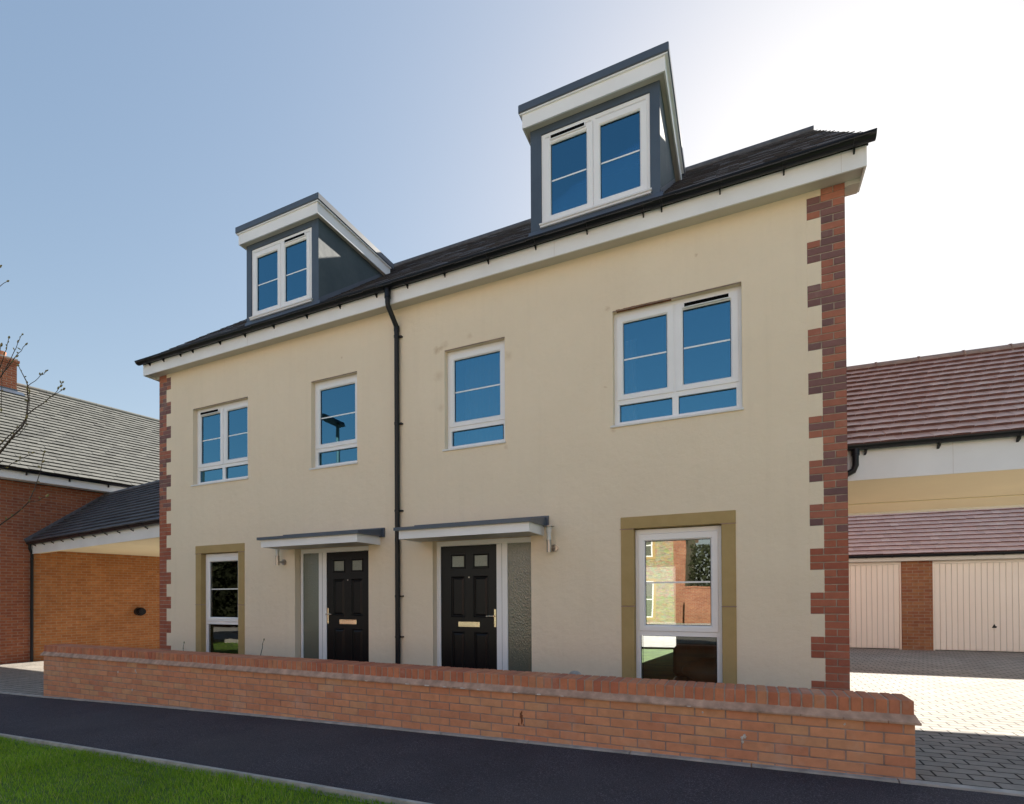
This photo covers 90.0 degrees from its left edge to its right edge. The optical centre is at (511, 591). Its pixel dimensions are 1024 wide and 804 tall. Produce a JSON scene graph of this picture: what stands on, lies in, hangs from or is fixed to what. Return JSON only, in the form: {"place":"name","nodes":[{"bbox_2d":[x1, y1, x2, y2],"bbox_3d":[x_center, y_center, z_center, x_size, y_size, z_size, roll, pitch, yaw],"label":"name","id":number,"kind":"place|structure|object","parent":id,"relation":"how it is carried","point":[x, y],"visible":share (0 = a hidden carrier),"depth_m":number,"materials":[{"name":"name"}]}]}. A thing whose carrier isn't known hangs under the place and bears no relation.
{"place":"outdoors","nodes":[
{"label":"outdoors","id":0,"kind":"place"},
{"bbox_2d":[0,660,43,694],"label":"driveway","id":1,"kind":"structure","parent":0,"point":[25,677],"depth_m":10.32,"materials":[{"name":"grey concrete"}]},
{"bbox_2d":[24,480,159,661],"bbox_3d":[-8.818,-0.549,13.345,7.340,4.806,3.957,-1,-1,32],"label":"carport","id":2,"kind":"object","parent":1,"relation":"on","point":[125,521],"visible":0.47,"depth_m":12.62,"materials":[{"name":"tile"}]},
{"bbox_2d":[0,735,391,803],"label":"grass","id":3,"kind":"structure","parent":0,"point":[37,756],"depth_m":3.82,"materials":[{"name":"green plant"}]},
{"bbox_2d":[0,596,1001,803],"bbox_3d":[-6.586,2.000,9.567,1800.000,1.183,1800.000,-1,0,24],"label":"ground","id":4,"kind":"structure","parent":0,"point":[657,662],"depth_m":4.07,"materials":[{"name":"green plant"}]},
{"bbox_2d":[0,265,65,525],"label":"young tree","id":5,"kind":"object","parent":4,"relation":"on","point":[22,424],"visible":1,"depth_m":4.97,"materials":[{"name":"brown plant"}]},
{"bbox_2d":[0,350,159,663],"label":"brick house","id":6,"kind":"structure","parent":4,"relation":"on","point":[93,450],"depth_m":14.83,"materials":[{"name":"red brick"}]},
{"bbox_2d":[0,733,431,803],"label":"path edging","id":7,"kind":"object","parent":4,"relation":"on","point":[324,789],"visible":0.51,"depth_m":3.92,"materials":[{"name":"concrete"}]},
{"bbox_2d":[40,644,921,779],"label":"garden wall","id":8,"kind":"structure","parent":4,"relation":"on","point":[860,732],"depth_m":4.63,"materials":[{"name":"brick"}]},
{"bbox_2d":[134,41,876,690],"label":"semi detached house","id":9,"kind":"structure","parent":4,"relation":"on","point":[334,485],"depth_m":6.54,"materials":[{"name":"beige paint"}]},
{"bbox_2d":[191,399,247,486],"bbox_3d":[-5.079,-2.590,8.987,1.445,1.394,0.172,-1,0,24],"label":"window","id":10,"kind":"structure","parent":9,"relation":"in","point":[222,431],"depth_m":9.00,"materials":[{"name":"white plastic"}]},
{"bbox_2d":[206,553,237,653],"bbox_3d":[-5.042,0.264,9.005,0.945,1.868,0.082,-1,0,24],"label":"window","id":11,"kind":"structure","parent":9,"relation":"in","point":[221,569],"depth_m":9.03,"materials":[{"name":"white plastic"}]},
{"bbox_2d":[309,374,357,469],"bbox_3d":[-2.724,-2.611,7.934,0.955,1.394,0.172,-1,0,24],"label":"window","id":12,"kind":"structure","parent":9,"relation":"in","point":[336,399],"depth_m":7.98,"materials":[{"name":"white plastic"}]},
{"bbox_2d":[325,551,368,661],"bbox_3d":[-2.740,0.458,7.951,1.455,2.140,0.137,-1,0,24],"label":"front door","id":13,"kind":"structure","parent":9,"relation":"in","point":[347,614],"depth_m":7.88,"materials":[{"name":"black wood"}]},
{"bbox_2d":[441,544,496,669],"bbox_3d":[-0.389,0.436,6.900,1.455,2.140,0.137,-1,0,24],"label":"front door","id":14,"kind":"structure","parent":9,"relation":"in","point":[468,573],"depth_m":7.01,"materials":[{"name":"black wood"}]},
{"bbox_2d":[442,340,505,451],"bbox_3d":[-0.492,-2.631,6.936,0.955,1.394,0.172,-1,0,24],"label":"window","id":15,"kind":"structure","parent":9,"relation":"in","point":[496,347],"depth_m":6.96,"materials":[{"name":"white plastic"}]},
{"bbox_2d":[465,353,502,443],"bbox_3d":[-0.346,-2.617,7.175,0.700,1.550,0.039,-1,0,24],"label":"curtain","id":16,"kind":"object","parent":9,"relation":"hanging from","point":[483,371],"visible":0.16,"depth_m":7.21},
{"bbox_2d":[622,339,636,421],"bbox_3d":[1.423,-2.459,6.229,0.180,1.200,0.025,-1,0,24],"label":"curtain","id":17,"kind":"object","parent":9,"relation":"hanging from","point":[629,413],"visible":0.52,"depth_m":6.22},
{"bbox_2d":[610,286,743,427],"bbox_3d":[1.863,-2.652,5.882,1.445,1.394,0.172,-1,0,24],"label":"window","id":18,"kind":"structure","parent":9,"relation":"in","point":[675,389],"depth_m":5.87,"materials":[{"name":"white plastic"}]},
{"bbox_2d":[635,525,722,682],"bbox_3d":[1.909,0.202,5.896,0.945,1.868,0.082,-1,0,24],"label":"window","id":19,"kind":"structure","parent":9,"relation":"in","point":[713,533],"depth_m":5.85,"materials":[{"name":"white plastic"}]},
{"bbox_2d":[0,691,1023,796],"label":"path edging","id":20,"kind":"object","parent":4,"relation":"on","point":[943,785],"visible":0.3,"depth_m":4.23,"materials":[{"name":"concrete"}]},
{"bbox_2d":[569,671,581,674],"bbox_3d":[0.681,1.145,5.500,0.154,0.589,0.147,-1,0,24],"label":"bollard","id":21,"kind":"object","parent":4,"relation":"on","point":[575,672],"visible":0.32,"depth_m":5.47,"materials":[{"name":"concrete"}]},
{"bbox_2d":[673,644,716,682],"bbox_3d":[2.905,1.137,6.678,1.600,0.780,0.870,-1,0,24],"label":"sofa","id":22,"kind":"object","parent":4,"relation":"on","point":[696,663],"visible":0.24,"depth_m":7.00,"materials":[{"name":"brown leather"}]},
{"bbox_2d":[847,342,1023,515],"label":"carport","id":23,"kind":"object","parent":4,"relation":"on","point":[938,432],"visible":0.74,"depth_m":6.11,"materials":[{"name":"tile"}]},
{"bbox_2d":[848,507,1023,651],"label":"garage block","id":24,"kind":"structure","parent":4,"relation":"on","point":[945,580],"depth_m":12.13,"materials":[{"name":"tile"}]},
{"bbox_2d":[849,562,901,649],"bbox_3d":[8.309,0.347,12.775,2.314,2.115,0.080,0,0,21],"label":"garage door","id":25,"kind":"structure","parent":24,"relation":"in","point":[875,606],"depth_m":12.52,"materials":[{"name":"beige metal"}]},
{"bbox_2d":[932,559,1023,651],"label":"garage door","id":26,"kind":"structure","parent":24,"relation":"in","point":[978,605],"depth_m":11.80,"materials":[{"name":"beige metal"}]},
{"bbox_2d":[0,693,1023,803],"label":"path","id":27,"kind":"structure","parent":0,"point":[431,768],"depth_m":4.06,"materials":[{"name":"grey asphalt"}]},
{"bbox_2d":[0,0,1023,595],"label":"sky","id":28,"kind":"structure","parent":0,"point":[137,137],"materials":[{"name":"blue"}]},
{"bbox_2d":[642,622,675,646],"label":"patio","id":29,"kind":"structure","parent":0,"point":[658,641],"depth_m":14.84,"materials":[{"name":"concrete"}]},
{"bbox_2d":[850,647,1023,790],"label":"driveway","id":30,"kind":"structure","parent":0,"point":[969,709],"depth_m":6.01,"materials":[{"name":"grey concrete"}]}
]}

